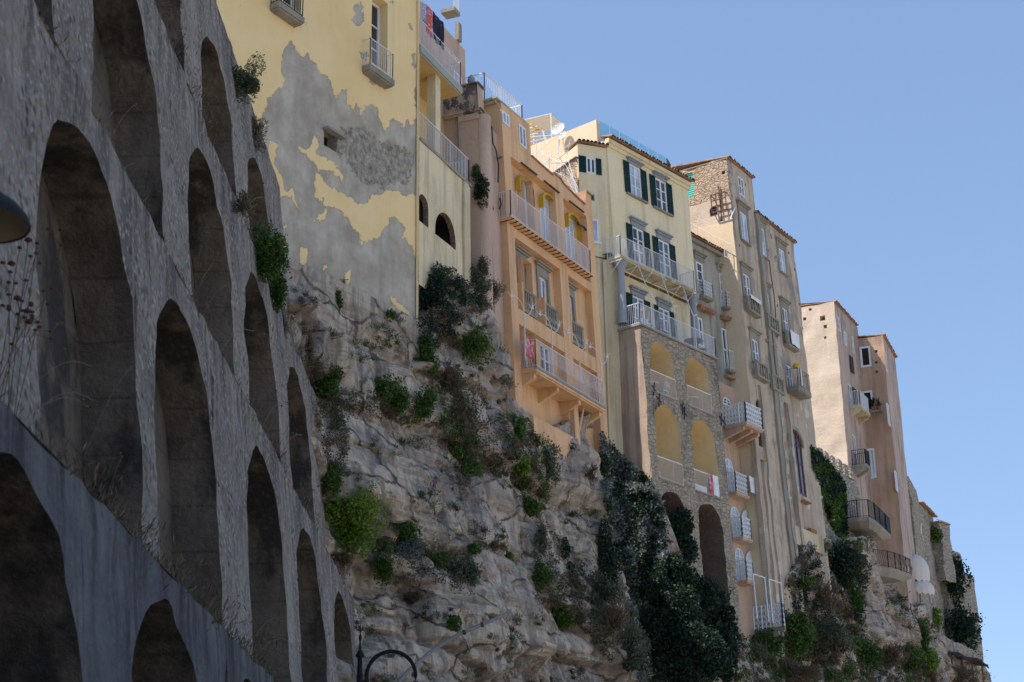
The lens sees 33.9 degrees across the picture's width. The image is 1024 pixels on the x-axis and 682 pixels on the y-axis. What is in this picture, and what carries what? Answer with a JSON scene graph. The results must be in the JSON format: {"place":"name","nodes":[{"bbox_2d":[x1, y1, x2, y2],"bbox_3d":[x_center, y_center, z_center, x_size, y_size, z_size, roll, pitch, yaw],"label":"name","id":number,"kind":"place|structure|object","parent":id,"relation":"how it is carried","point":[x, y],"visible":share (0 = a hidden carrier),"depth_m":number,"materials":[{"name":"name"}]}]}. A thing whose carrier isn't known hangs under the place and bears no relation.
{"place":"outdoors","nodes":[
{"label":"outdoors","id":0,"kind":"place"},
{"bbox_2d":[285,259,991,681],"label":"cliff","id":1,"kind":"structure","parent":0,"point":[547,649],"depth_m":54.27,"materials":[{"name":"stone"}]},
{"bbox_2d":[0,0,355,681],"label":"arcaded retaining wall","id":2,"kind":"structure","parent":1,"relation":"on","point":[180,428],"depth_m":21.53,"materials":[{"name":"stone"}]},
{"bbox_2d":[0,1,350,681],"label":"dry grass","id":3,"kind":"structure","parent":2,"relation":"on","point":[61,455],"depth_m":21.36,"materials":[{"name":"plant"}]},
{"bbox_2d":[34,0,325,542],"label":"arcaded retaining wall","id":4,"kind":"structure","parent":1,"relation":"on","point":[126,53],"depth_m":31.18,"materials":[{"name":"stone"}]},
{"bbox_2d":[230,188,255,219],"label":"bush","id":5,"kind":"object","parent":4,"relation":"on","point":[242,207],"visible":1,"depth_m":34.56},
{"bbox_2d":[248,217,290,286],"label":"bush","id":6,"kind":"object","parent":4,"relation":"on","point":[273,250],"visible":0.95,"depth_m":38.90,"materials":[{"name":"green plant"}]},
{"bbox_2d":[269,273,288,313],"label":"bush","id":7,"kind":"object","parent":4,"relation":"on","point":[278,296],"visible":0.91,"depth_m":40.85,"materials":[{"name":"green plant"}]},
{"bbox_2d":[303,329,315,369],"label":"bush","id":8,"kind":"object","parent":4,"relation":"on","point":[310,348],"visible":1,"depth_m":44.65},
{"bbox_2d":[155,0,288,326],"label":"arcaded retaining wall","id":9,"kind":"structure","parent":1,"relation":"on","point":[213,59],"depth_m":40.68,"materials":[{"name":"stone"}]},
{"bbox_2d":[232,51,267,109],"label":"bush","id":10,"kind":"object","parent":9,"relation":"on","point":[247,82],"visible":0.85,"depth_m":42.21,"materials":[{"name":"green plant"}]},
{"bbox_2d":[252,113,268,165],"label":"bush","id":11,"kind":"object","parent":9,"relation":"on","point":[258,126],"visible":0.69,"depth_m":45.23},
{"bbox_2d":[216,0,419,319],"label":"peeling house","id":12,"kind":"structure","parent":1,"relation":"on","point":[337,102],"depth_m":54.76,"materials":[{"name":"yellow paint"}]},
{"bbox_2d":[371,2,379,66],"bbox_3d":[-4.887,-10.561,58.148,0.531,2.730,0.820,-1,-20,1],"label":"window","id":13,"kind":"structure","parent":12,"relation":"in","point":[375,31],"depth_m":58.46,"materials":[{"name":"white paint"}]},
{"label":"washing line","id":14,"kind":"object","parent":12,"relation":"attached to","visible":0},
{"bbox_2d":[433,11,443,49],"bbox_3d":[-2.714,-11.440,61.924,0.097,1.150,0.923,-9,-22,21],"label":"hanging cloth","id":15,"kind":"object","parent":14,"relation":"hanging from","point":[438,27],"visible":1,"depth_m":61.93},
{"bbox_2d":[309,363,344,395],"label":"bush","id":16,"kind":"object","parent":1,"relation":"on","point":[328,386],"visible":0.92,"depth_m":49.39,"materials":[{"name":"green plant"}]},
{"bbox_2d":[303,347,351,481],"bbox_3d":[-5.380,2.117,48.641,1.389,4.106,2.807,-1,-20,1],"label":"scrub","id":17,"kind":"object","parent":1,"relation":"on","point":[338,424],"visible":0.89,"depth_m":48.87,"materials":[{"name":"green plant"}]},
{"bbox_2d":[322,457,343,500],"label":"bush","id":18,"kind":"object","parent":1,"relation":"on","point":[331,477],"visible":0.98,"depth_m":47.79,"materials":[{"name":"green plant"}]},
{"bbox_2d":[334,546,353,576],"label":"bush","id":19,"kind":"object","parent":1,"relation":"on","point":[346,558],"visible":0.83,"depth_m":48.22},
{"bbox_2d":[323,485,389,560],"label":"bush","id":20,"kind":"object","parent":1,"relation":"on","point":[363,513],"visible":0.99,"depth_m":48.06,"materials":[{"name":"green plant"}]},
{"bbox_2d":[321,381,436,426],"bbox_3d":[-3.895,2.154,52.272,1.206,2.465,6.684,-11,-22,25],"label":"scrub","id":21,"kind":"object","parent":1,"relation":"on","point":[346,402],"visible":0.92,"depth_m":50.81,"materials":[{"name":"brown plant"}]},
{"bbox_2d":[373,537,394,590],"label":"bush","id":22,"kind":"object","parent":1,"relation":"on","point":[384,572],"visible":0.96,"depth_m":49.25,"materials":[{"name":"green plant"}]},
{"bbox_2d":[371,372,405,403],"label":"bush","id":23,"kind":"object","parent":1,"relation":"on","point":[385,386],"visible":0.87,"depth_m":52.13,"materials":[{"name":"green plant"}]},
{"bbox_2d":[387,386,408,416],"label":"bush","id":24,"kind":"object","parent":1,"relation":"on","point":[401,404],"visible":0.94,"depth_m":52.81,"materials":[{"name":"green plant"}]},
{"bbox_2d":[388,521,422,543],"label":"bush","id":25,"kind":"object","parent":1,"relation":"on","point":[405,529],"visible":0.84,"depth_m":50.22,"materials":[{"name":"green plant"}]},
{"bbox_2d":[390,534,427,559],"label":"bush","id":26,"kind":"object","parent":1,"relation":"on","point":[416,547],"visible":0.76,"depth_m":50.28,"materials":[{"name":"green plant"}]},
{"bbox_2d":[406,384,438,426],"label":"bush","id":27,"kind":"object","parent":1,"relation":"on","point":[427,401],"visible":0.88,"depth_m":54.27,"materials":[{"name":"green plant"}]},
{"bbox_2d":[370,532,484,595],"bbox_3d":[-2.541,6.728,51.145,1.313,1.800,5.714,-13,-24,30],"label":"scrub","id":28,"kind":"object","parent":1,"relation":"on","point":[425,568],"visible":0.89,"depth_m":50.56,"materials":[{"name":"brown plant"}]},
{"bbox_2d":[413,333,441,375],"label":"bush","id":29,"kind":"object","parent":1,"relation":"on","point":[425,348],"visible":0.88,"depth_m":55.58,"materials":[{"name":"green plant"}]},
{"bbox_2d":[419,267,455,332],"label":"bush","id":30,"kind":"object","parent":1,"relation":"on","point":[435,289],"visible":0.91,"depth_m":57.33,"materials":[{"name":"green plant"}]},
{"bbox_2d":[423,550,452,570],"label":"bush","id":31,"kind":"object","parent":1,"relation":"on","point":[440,557],"visible":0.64,"depth_m":52.16,"materials":[{"name":"green plant"}]},
{"bbox_2d":[428,262,458,284],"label":"bush","id":32,"kind":"object","parent":1,"relation":"on","point":[444,269],"visible":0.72,"depth_m":58.10,"materials":[{"name":"green plant"}]},
{"bbox_2d":[419,0,471,288],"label":"arched terrace house","id":33,"kind":"structure","parent":1,"relation":"on","point":[445,186],"depth_m":60.85,"materials":[{"name":"yellow paint"}]},
{"bbox_2d":[442,354,463,401],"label":"bush","id":34,"kind":"object","parent":1,"relation":"on","point":[453,382],"visible":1,"depth_m":55.91,"materials":[{"name":"plant"}]},
{"bbox_2d":[416,273,492,349],"bbox_3d":[-2.024,-0.898,58.091,2.638,3.752,5.261,-1,-20,1],"label":"scrub","id":35,"kind":"object","parent":1,"relation":"on","point":[437,309],"visible":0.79,"depth_m":57.36,"materials":[{"name":"green plant"}]},
{"bbox_2d":[435,369,486,489],"bbox_3d":[-1.585,3.146,56.486,1.140,4.337,3.653,-12,-23,27],"label":"scrub","id":36,"kind":"object","parent":1,"relation":"on","point":[449,411],"visible":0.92,"depth_m":56.09,"materials":[{"name":"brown plant"}]},
{"bbox_2d":[446,554,482,586],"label":"bush","id":37,"kind":"object","parent":1,"relation":"on","point":[466,570],"visible":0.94,"depth_m":52.57,"materials":[{"name":"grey plant"}]},
{"bbox_2d":[433,383,507,478],"bbox_3d":[-1.408,2.910,56.851,1.150,3.792,4.428,-12,-23,28],"label":"scrub","id":38,"kind":"object","parent":1,"relation":"on","point":[488,438],"visible":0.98,"depth_m":56.97,"materials":[{"name":"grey plant"}]},
{"bbox_2d":[459,450,484,478],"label":"bush","id":39,"kind":"object","parent":1,"relation":"on","point":[474,465],"visible":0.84,"depth_m":56.05,"materials":[{"name":"green plant"}]},
{"bbox_2d":[442,81,504,348],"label":"pink building","id":40,"kind":"structure","parent":1,"relation":"on","point":[470,134],"depth_m":63.78,"materials":[{"name":"paint"}]},
{"bbox_2d":[472,171,489,210],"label":"bush","id":41,"kind":"object","parent":40,"relation":"attached to","point":[479,189],"visible":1,"depth_m":62.71,"materials":[{"name":"green plant"}]},
{"bbox_2d":[458,323,497,367],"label":"bush","id":42,"kind":"object","parent":1,"relation":"on","point":[476,348],"visible":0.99,"depth_m":57.70,"materials":[{"name":"green plant"}]},
{"bbox_2d":[470,264,498,293],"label":"bush","id":43,"kind":"object","parent":1,"relation":"on","point":[483,287],"visible":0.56,"depth_m":61.28,"materials":[{"name":"green plant"}]},
{"bbox_2d":[513,417,526,444],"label":"bush","id":44,"kind":"object","parent":1,"relation":"on","point":[519,429],"visible":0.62,"depth_m":60.46,"materials":[{"name":"green plant"}]},
{"bbox_2d":[511,455,531,478],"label":"bush","id":45,"kind":"object","parent":1,"relation":"on","point":[523,467],"visible":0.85,"depth_m":59.34,"materials":[{"name":"green plant"}]},
{"bbox_2d":[499,411,562,519],"bbox_3d":[0.569,4.385,60.648,1.285,3.957,6.308,-7,-21,16],"label":"scrub","id":46,"kind":"object","parent":1,"relation":"on","point":[533,466],"visible":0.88,"depth_m":60.92,"materials":[{"name":"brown plant"}]},
{"bbox_2d":[520,493,542,518],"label":"bush","id":47,"kind":"object","parent":1,"relation":"on","point":[532,507],"visible":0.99,"depth_m":60.38,"materials":[{"name":"green plant"}]},
{"bbox_2d":[465,72,610,476],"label":"orange house","id":48,"kind":"structure","parent":1,"relation":"on","point":[548,248],"depth_m":66.50,"materials":[{"name":"paint"}]},
{"bbox_2d":[532,558,553,588],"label":"bush","id":49,"kind":"object","parent":1,"relation":"on","point":[542,578],"visible":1,"depth_m":58.87,"materials":[{"name":"green plant"}]},
{"bbox_2d":[541,444,562,487],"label":"bush","id":50,"kind":"object","parent":1,"relation":"on","point":[550,463],"visible":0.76,"depth_m":62.09,"materials":[{"name":"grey plant"}]},
{"bbox_2d":[550,605,577,629],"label":"bush","id":51,"kind":"object","parent":1,"relation":"on","point":[562,619],"visible":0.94,"depth_m":59.63,"materials":[{"name":"green plant"}]},
{"bbox_2d":[531,519,628,660],"bbox_3d":[1.926,8.616,60.107,2.146,5.263,8.701,-11,-22,25],"label":"scrub","id":52,"kind":"object","parent":1,"relation":"on","point":[606,635],"visible":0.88,"depth_m":60.43,"materials":[{"name":"green plant"}]},
{"bbox_2d":[584,570,624,610],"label":"bush","id":53,"kind":"object","parent":1,"relation":"on","point":[605,592],"visible":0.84,"depth_m":61.78,"materials":[{"name":"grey plant"}]},
{"bbox_2d":[597,513,622,603],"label":"bush","id":54,"kind":"object","parent":1,"relation":"attached to","point":[607,554],"visible":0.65,"depth_m":63.88,"materials":[{"name":"green plant"}]},
{"bbox_2d":[591,595,636,641],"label":"bush","id":55,"kind":"object","parent":1,"relation":"on","point":[613,619],"visible":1,"depth_m":60.76,"materials":[{"name":"plant"}]},
{"bbox_2d":[619,619,645,674],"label":"bush","id":56,"kind":"object","parent":1,"relation":"on","point":[633,662],"visible":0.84,"depth_m":61.52,"materials":[{"name":"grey plant"}]},
{"bbox_2d":[598,430,674,606],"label":"ivy","id":57,"kind":"object","parent":1,"relation":"attached to","point":[642,506],"visible":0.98,"depth_m":77.11,"materials":[{"name":"green plant"}]},
{"bbox_2d":[287,279,995,681],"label":"undergrowth","id":58,"kind":"object","parent":1,"relation":"on","point":[571,513],"visible":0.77,"depth_m":56.21,"materials":[{"name":"green plant"}]},
{"bbox_2d":[626,567,665,681],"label":"creeper","id":59,"kind":"object","parent":1,"relation":"attached to","point":[635,598],"visible":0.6,"depth_m":64.72,"materials":[{"name":"green plant"}]},
{"bbox_2d":[595,257,741,632],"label":"arched substructure","id":60,"kind":"object","parent":1,"relation":"on","point":[674,438],"visible":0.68,"depth_m":82.54,"materials":[{"name":"paint"}]},
{"bbox_2d":[525,113,577,192],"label":"sunlit cream house","id":61,"kind":"structure","parent":60,"relation":"on","point":[565,166],"depth_m":86.96,"materials":[{"name":"paint"}]},
{"bbox_2d":[531,120,698,359],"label":"green shuttered house","id":62,"kind":"structure","parent":60,"relation":"on","point":[641,214],"depth_m":87.10,"materials":[{"name":"beige paint"}]},
{"bbox_2d":[629,164,641,197],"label":"window","id":63,"kind":"structure","parent":62,"relation":"in","point":[635,180],"depth_m":87.95,"materials":[{"name":"glass"}]},
{"bbox_2d":[632,226,644,263],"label":"window","id":64,"kind":"structure","parent":62,"relation":"in","point":[637,234],"depth_m":86.54,"materials":[{"name":"white paint"}]},
{"bbox_2d":[655,178,667,211],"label":"window","id":65,"kind":"structure","parent":62,"relation":"in","point":[660,185],"depth_m":89.58,"materials":[{"name":"white paint"}]},
{"bbox_2d":[658,239,670,276],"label":"window","id":66,"kind":"structure","parent":62,"relation":"in","point":[663,247],"depth_m":88.12,"materials":[{"name":"white paint"}]},
{"bbox_2d":[639,506,741,681],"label":"fig tree","id":67,"kind":"object","parent":1,"relation":"on","point":[687,650],"visible":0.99,"depth_m":75.51,"materials":[{"name":"green plant"}]},
{"bbox_2d":[718,381,785,641],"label":"salmon annex","id":68,"kind":"object","parent":1,"relation":"on","point":[736,435],"visible":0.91,"depth_m":87.07,"materials":[{"name":"paint"}]},
{"bbox_2d":[625,231,750,403],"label":"grey house","id":69,"kind":"structure","parent":68,"relation":"on","point":[712,318],"depth_m":91.39,"materials":[{"name":"paint"}]},
{"bbox_2d":[671,155,834,681],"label":"brown tower house","id":70,"kind":"structure","parent":1,"relation":"on","point":[734,224],"depth_m":93.66,"materials":[{"name":"paint"}]},
{"bbox_2d":[793,430,806,496],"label":"arched window","id":71,"kind":"structure","parent":70,"relation":"in","point":[797,445],"depth_m":94.24,"materials":[{"name":"grey wood"}]},
{"bbox_2d":[749,638,769,662],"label":"bush","id":72,"kind":"object","parent":1,"relation":"on","point":[761,655],"visible":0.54,"depth_m":82.99,"materials":[{"name":"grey plant"}]},
{"bbox_2d":[749,628,785,659],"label":"bush","id":73,"kind":"object","parent":1,"relation":"on","point":[776,644],"visible":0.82,"depth_m":84.91,"materials":[{"name":"green plant"}]},
{"bbox_2d":[783,608,816,658],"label":"bush","id":74,"kind":"object","parent":1,"relation":"on","point":[805,635],"visible":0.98,"depth_m":86.11,"materials":[{"name":"green plant"}]},
{"bbox_2d":[780,656,822,681],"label":"bush","id":75,"kind":"object","parent":1,"relation":"on","point":[805,673],"visible":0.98,"depth_m":84.72,"materials":[{"name":"plant"}]},
{"bbox_2d":[795,499,824,554],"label":"whitewashed lean to","id":76,"kind":"object","parent":1,"relation":"on","point":[817,540],"visible":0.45,"depth_m":92.68,"materials":[{"name":"beige paint"}]},
{"bbox_2d":[784,538,869,661],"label":"scrub","id":77,"kind":"object","parent":1,"relation":"on","point":[806,567],"visible":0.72,"depth_m":90.68,"materials":[{"name":"green plant"}]},
{"bbox_2d":[815,575,844,618],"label":"bush","id":78,"kind":"object","parent":1,"relation":"on","point":[826,596],"visible":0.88,"depth_m":91.02,"materials":[{"name":"plant"}]},
{"bbox_2d":[813,615,858,655],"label":"bush","id":79,"kind":"object","parent":1,"relation":"on","point":[833,631],"visible":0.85,"depth_m":88.57,"materials":[{"name":"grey plant"}]},
{"bbox_2d":[736,607,937,681],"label":"scrub","id":80,"kind":"object","parent":1,"relation":"on","point":[828,677],"visible":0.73,"depth_m":88.43,"materials":[{"name":"green plant"}]},
{"bbox_2d":[816,446,859,537],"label":"battlemented wall","id":81,"kind":"structure","parent":1,"relation":"on","point":[847,474],"depth_m":106.11,"materials":[{"name":"stone"}]},
{"bbox_2d":[810,444,849,536],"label":"ivy","id":82,"kind":"object","parent":81,"relation":"attached to","point":[833,487],"visible":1,"depth_m":103.16,"materials":[{"name":"green plant"}]},
{"bbox_2d":[801,300,877,560],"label":"pale pink tower","id":83,"kind":"structure","parent":1,"relation":"on","point":[841,412],"depth_m":122.08,"materials":[{"name":"paint"}]},
{"bbox_2d":[828,539,876,588],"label":"bush","id":84,"kind":"object","parent":1,"relation":"on","point":[844,563],"visible":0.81,"depth_m":99.29,"materials":[{"name":"green plant"}]},
{"bbox_2d":[843,575,866,639],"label":"bush","id":85,"kind":"object","parent":1,"relation":"on","point":[858,599],"visible":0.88,"depth_m":98.56,"materials":[{"name":"green plant"}]},
{"bbox_2d":[852,635,885,673],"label":"bush","id":86,"kind":"object","parent":1,"relation":"on","point":[871,654],"visible":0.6,"depth_m":96.72,"materials":[{"name":"green plant"}]},
{"bbox_2d":[840,333,919,612],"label":"salmon tower","id":87,"kind":"structure","parent":1,"relation":"on","point":[890,524],"depth_m":124.05,"materials":[{"name":"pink paint"}]},
{"bbox_2d":[859,345,871,367],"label":"window","id":88,"kind":"structure","parent":87,"relation":"in","point":[865,354],"depth_m":126.97,"materials":[{"name":"white paint"}]},
{"bbox_2d":[881,641,912,670],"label":"bush","id":89,"kind":"object","parent":1,"relation":"on","point":[894,655],"visible":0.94,"depth_m":99.86,"materials":[{"name":"plant"}]},
{"bbox_2d":[903,641,925,670],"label":"bush","id":90,"kind":"object","parent":1,"relation":"on","point":[915,660],"visible":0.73,"depth_m":117.09,"materials":[{"name":"green plant"}]},
{"bbox_2d":[907,476,930,615],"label":"stone tower stub","id":91,"kind":"object","parent":1,"relation":"on","point":[919,547],"visible":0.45,"depth_m":130.28,"materials":[{"name":"stone"}]},
{"bbox_2d":[913,554,929,581],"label":"white parasol","id":92,"kind":"object","parent":1,"relation":"on","point":[921,569],"visible":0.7,"depth_m":124.71,"materials":[{"name":"fabric"}]},
{"bbox_2d":[915,579,934,602],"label":"white parasol","id":93,"kind":"object","parent":1,"relation":"on","point":[924,587],"visible":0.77,"depth_m":124.14,"materials":[{"name":"fabric"}]},
{"bbox_2d":[916,617,934,661],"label":"bush","id":94,"kind":"object","parent":1,"relation":"on","point":[925,633],"visible":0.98,"depth_m":119.48,"materials":[{"name":"green plant"}]},
{"bbox_2d":[919,501,942,633],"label":"stone house","id":95,"kind":"structure","parent":1,"relation":"on","point":[927,512],"depth_m":136.72,"materials":[{"name":"stone"}]},
{"bbox_2d":[930,519,955,583],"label":"stone building","id":96,"kind":"structure","parent":95,"relation":"on","point":[944,563],"depth_m":138.28,"materials":[{"name":"stone"}]},
{"bbox_2d":[920,646,941,675],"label":"bush","id":97,"kind":"object","parent":1,"relation":"on","point":[932,657],"visible":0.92,"depth_m":118.74,"materials":[{"name":"green plant"}]},
{"bbox_2d":[941,550,969,647],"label":"bastion wall","id":98,"kind":"structure","parent":1,"relation":"on","point":[948,602],"depth_m":138.91,"materials":[{"name":"stone"}]},
{"bbox_2d":[943,551,974,604],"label":"bush","id":99,"kind":"object","parent":98,"relation":"attached to","point":[957,588],"visible":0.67,"depth_m":139.30,"materials":[{"name":"green plant"}]},
{"bbox_2d":[942,603,985,648],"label":"bush","id":100,"kind":"object","parent":98,"relation":"attached to","point":[962,628],"visible":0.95,"depth_m":137.26,"materials":[{"name":"green plant"}]},
{"bbox_2d":[951,662,984,681],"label":"bush","id":101,"kind":"object","parent":1,"relation":"on","point":[961,671],"visible":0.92,"depth_m":132.15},
{"bbox_2d":[947,651,988,681],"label":"straw roofed shelter","id":102,"kind":"object","parent":1,"relation":"on","point":[974,660],"visible":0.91,"depth_m":134.29,"materials":[{"name":"plant"}]},
{"bbox_2d":[964,572,982,660],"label":"bastion wall","id":103,"kind":"structure","parent":1,"relation":"on","point":[970,594],"depth_m":143.02,"materials":[{"name":"stone"}]},
{"bbox_2d":[420,0,1023,681],"label":"sky","id":104,"kind":"structure","parent":0,"point":[885,138],"materials":[{"name":"blue"}]},
{"label":"ground","id":105,"kind":"structure","parent":0,"visible":0},
{"bbox_2d":[0,400,274,681],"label":"arcaded retaining wall","id":106,"kind":"structure","parent":105,"relation":"on","point":[112,609],"depth_m":15.17,"materials":[{"name":"concrete"}]},
{"bbox_2d":[0,192,31,243],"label":"street lamp","id":107,"kind":"object","parent":106,"relation":"on","point":[15,224],"visible":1,"depth_m":9.30,"materials":[{"name":"black metal"}]},
{"bbox_2d":[7,237,32,406],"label":"dry weed","id":108,"kind":"object","parent":106,"relation":"on","point":[13,263],"visible":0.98,"depth_m":14.25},
{"label":"road","id":109,"kind":"structure","parent":0,"visible":0},
{"bbox_2d":[356,622,418,681],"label":"street lamp","id":110,"kind":"object","parent":109,"relation":"on","point":[359,656],"visible":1,"depth_m":28.90,"materials":[{"name":"black metal"}]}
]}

